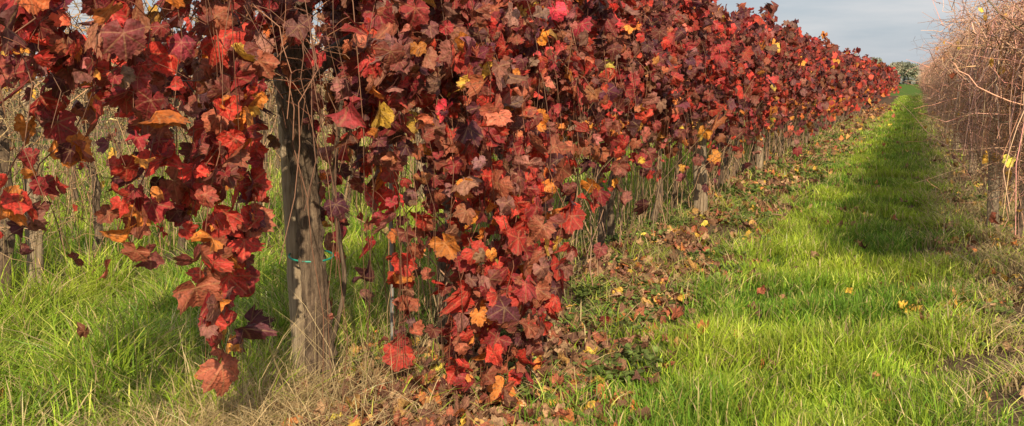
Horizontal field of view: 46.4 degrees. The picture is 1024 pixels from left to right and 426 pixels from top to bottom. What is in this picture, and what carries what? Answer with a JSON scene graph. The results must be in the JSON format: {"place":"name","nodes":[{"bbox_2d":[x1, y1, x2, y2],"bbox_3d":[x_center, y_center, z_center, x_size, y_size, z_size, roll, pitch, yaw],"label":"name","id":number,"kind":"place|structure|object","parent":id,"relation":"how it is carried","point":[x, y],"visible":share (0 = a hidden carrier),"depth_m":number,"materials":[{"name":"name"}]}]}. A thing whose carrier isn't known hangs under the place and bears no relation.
{"place":"outdoors","nodes":[
{"label":"outdoors","id":0,"kind":"place"},
{"bbox_2d":[0,226,591,425],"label":"dry grass","id":1,"kind":"structure","parent":0,"point":[262,410],"depth_m":4.61,"materials":[{"name":"beige plant"}]},
{"bbox_2d":[0,81,1023,425],"bbox_3d":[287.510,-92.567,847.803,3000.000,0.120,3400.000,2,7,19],"label":"ground","id":2,"kind":"structure","parent":0,"point":[972,359],"depth_m":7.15,"materials":[{"name":"green plant"}]},
{"bbox_2d":[0,103,14,298],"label":"vine trunk","id":3,"kind":"object","parent":2,"relation":"on","point":[4,166],"visible":0.51,"depth_m":6.97,"materials":[{"name":"brown plant"}]},
{"bbox_2d":[20,52,44,288],"bbox_3d":[-2.932,-0.353,7.274,0.109,2.000,0.110,2,7,19],"label":"wooden post","id":4,"kind":"object","parent":2,"relation":"on","point":[30,234],"visible":0.23,"depth_m":7.28,"materials":[{"name":"brown wood"}]},
{"bbox_2d":[274,53,305,384],"bbox_3d":[-0.910,0.093,5.067,0.176,1.605,0.110,2,7,19],"label":"wooden post","id":5,"kind":"object","parent":2,"relation":"on","point":[293,278],"visible":0.3,"depth_m":5.04,"materials":[{"name":"brown wood"}]},
{"bbox_2d":[182,80,327,80],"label":"trellis wire","id":6,"kind":"object","parent":5,"relation":"attached to","point":[265,80],"depth_m":4.31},
{"bbox_2d":[2,1,588,209],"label":"bare grapevine row","id":7,"kind":"object","parent":2,"relation":"on","point":[75,195],"visible":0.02,"depth_m":12.08,"materials":[{"name":"plant"}]},
{"bbox_2d":[5,31,585,181],"bbox_3d":[-2.173,-2.880,27.601,2.118,2.345,41.307,2,7,19],"label":"bare grapevine row","id":8,"kind":"object","parent":2,"relation":"on","point":[116,138],"visible":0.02,"depth_m":16.81,"materials":[{"name":"plant"}]},
{"bbox_2d":[272,1,353,391],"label":"old grapevine","id":9,"kind":"object","parent":2,"relation":"on","point":[310,294],"visible":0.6,"depth_m":4.93,"materials":[{"name":"brown plant"}]},
{"bbox_2d":[288,250,333,262],"bbox_3d":[-0.845,0.178,5.020,0.192,0.008,0.192,7,15,18],"label":"plastic tie","id":10,"kind":"object","parent":9,"relation":"attached to","point":[293,259],"visible":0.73,"depth_m":4.97,"materials":[{"name":"teal plastic"}]},
{"bbox_2d":[0,196,649,420],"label":"fallen leaves","id":11,"kind":"object","parent":2,"relation":"on","point":[383,230],"visible":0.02,"depth_m":6.71,"materials":[{"name":"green plant"}]},
{"bbox_2d":[0,0,744,283],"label":"bare grapevine row","id":12,"kind":"object","parent":2,"relation":"on","point":[97,185],"visible":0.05,"depth_m":7.75,"materials":[{"name":"plant"}]},
{"bbox_2d":[389,70,393,340],"bbox_3d":[-0.546,-0.148,5.425,0.028,1.800,0.018,2,7,19],"label":"metal stake","id":13,"kind":"object","parent":2,"relation":"on","point":[391,288],"visible":0.21,"depth_m":5.47,"materials":[{"name":"grey metal"}]},
{"bbox_2d":[416,107,424,199],"bbox_3d":[-0.999,-0.984,12.971,0.111,2.000,0.112,2,7,19],"label":"wooden post","id":14,"kind":"object","parent":2,"relation":"on","point":[420,165],"visible":0.11,"depth_m":12.97,"materials":[{"name":"brown wood"}]},
{"bbox_2d":[0,0,901,418],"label":"red grapevine row","id":15,"kind":"object","parent":2,"relation":"on","point":[516,86],"visible":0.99,"depth_m":4.81,"materials":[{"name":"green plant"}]},
{"bbox_2d":[167,224,819,425],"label":"fallen leaves","id":16,"kind":"object","parent":2,"relation":"on","point":[555,336],"visible":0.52,"depth_m":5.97,"materials":[{"name":"brown plant"}]},
{"bbox_2d":[290,200,776,403],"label":"weeds","id":17,"kind":"object","parent":2,"relation":"on","point":[635,357],"visible":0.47,"depth_m":7.03,"materials":[{"name":"green plant"}]},
{"bbox_2d":[323,69,917,83],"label":"distant tree line","id":18,"kind":"object","parent":2,"relation":"on","point":[904,79],"depth_m":465.25,"materials":[{"name":"green plant"}]},
{"bbox_2d":[693,94,707,214],"bbox_3d":[1.802,-0.612,11.428,0.192,1.604,0.139,2,7,19],"label":"wooden post","id":19,"kind":"object","parent":2,"relation":"on","point":[698,200],"visible":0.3,"depth_m":11.40,"materials":[{"name":"brown wood"}]},
{"bbox_2d":[626,139,871,242],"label":"fallen leaves","id":20,"kind":"object","parent":2,"relation":"on","point":[713,221],"visible":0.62,"depth_m":13.53,"materials":[{"name":"brown plant"}]},
{"bbox_2d":[756,102,764,169],"bbox_3d":[3.550,-1.456,17.004,0.134,2.052,0.108,2,7,19],"label":"wooden post","id":21,"kind":"object","parent":2,"relation":"on","point":[759,163],"visible":0.13,"depth_m":17.03,"materials":[{"name":"brown wood"}]},
{"bbox_2d":[663,130,866,216],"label":"weeds","id":22,"kind":"object","parent":2,"relation":"on","point":[752,190],"visible":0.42,"depth_m":15.80,"materials":[{"name":"green plant"}]},
{"bbox_2d":[790,108,795,145],"bbox_3d":[5.301,-2.064,22.500,0.117,2.051,0.106,2,7,19],"label":"wooden post","id":23,"kind":"object","parent":2,"relation":"on","point":[792,143],"visible":0.1,"depth_m":22.52,"materials":[{"name":"brown wood"}]},
{"bbox_2d":[666,226,983,406],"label":"fallen leaves","id":24,"kind":"object","parent":2,"relation":"on","point":[850,291],"visible":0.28,"depth_m":7.33,"materials":[{"name":"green plant"}]},
{"bbox_2d":[802,102,905,143],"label":"fallen leaves","id":25,"kind":"object","parent":2,"relation":"on","point":[878,109],"visible":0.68,"depth_m":37.19,"materials":[{"name":"brown plant"}]},
{"bbox_2d":[788,123,957,228],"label":"fallen leaves","id":26,"kind":"object","parent":2,"relation":"on","point":[864,213],"visible":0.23,"depth_m":14.97,"materials":[{"name":"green plant"}]},
{"bbox_2d":[872,57,881,63],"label":"tree","id":27,"kind":"object","parent":2,"relation":"on","point":[879,59],"visible":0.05,"depth_m":398.70,"materials":[{"name":"green plant"}]},
{"bbox_2d":[888,62,904,77],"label":"tree","id":28,"kind":"object","parent":2,"relation":"on","point":[898,66],"visible":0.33,"depth_m":376.71,"materials":[{"name":"green plant"}]},
{"bbox_2d":[899,61,918,84],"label":"tree","id":29,"kind":"object","parent":2,"relation":"on","point":[908,66],"visible":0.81,"depth_m":403.99,"materials":[{"name":"green plant"}]},
{"bbox_2d":[918,64,929,82],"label":"farmhouse","id":30,"kind":"object","parent":2,"relation":"on","point":[920,67],"visible":0.02,"depth_m":424.95,"materials":[{"name":"paint"}]},
{"bbox_2d":[868,274,994,323],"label":"fallen leaves","id":31,"kind":"object","parent":2,"relation":"on","point":[900,304],"visible":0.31,"depth_m":6.91,"materials":[{"name":"yellow plant"}]},
{"bbox_2d":[867,179,1023,404],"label":"fallen leaves","id":32,"kind":"object","parent":2,"relation":"on","point":[968,235],"visible":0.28,"depth_m":9.09,"materials":[{"name":"brown plant"}]},
{"bbox_2d":[882,112,1016,185],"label":"fallen leaves","id":33,"kind":"object","parent":2,"relation":"on","point":[955,164],"visible":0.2,"depth_m":19.39,"materials":[{"name":"brown plant"}]},
{"bbox_2d":[953,125,958,151],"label":"wooden post","id":34,"kind":"object","parent":2,"relation":"on","point":[957,146],"visible":0.07,"depth_m":21.52,"materials":[{"name":"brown wood"}]},
{"bbox_2d":[897,0,1023,242],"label":"bare grapevine row","id":35,"kind":"object","parent":2,"relation":"on","point":[968,82],"visible":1,"depth_m":8.53,"materials":[{"name":"plant"}]},
{"bbox_2d":[968,137,976,176],"bbox_3d":[6.132,-1.300,15.826,0.108,2.000,0.109,2,7,19],"label":"wooden post","id":36,"kind":"object","parent":2,"relation":"on","point":[975,156],"visible":0.05,"depth_m":15.86,"materials":[{"name":"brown wood"}]},
{"bbox_2d":[932,194,1023,348],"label":"weeds","id":37,"kind":"object","parent":2,"relation":"on","point":[998,308],"visible":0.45,"depth_m":6.64,"materials":[{"name":"green plant"}]},
{"bbox_2d":[986,105,1002,226],"bbox_3d":[4.171,-0.364,10.329,0.108,1.350,0.108,2,7,19],"label":"wooden post","id":38,"kind":"object","parent":2,"relation":"on","point":[995,204],"visible":0.34,"depth_m":10.31,"materials":[{"name":"brown wood"}]},
{"bbox_2d":[35,0,1020,80],"label":"sky","id":39,"kind":"structure","parent":0,"point":[887,30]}
]}

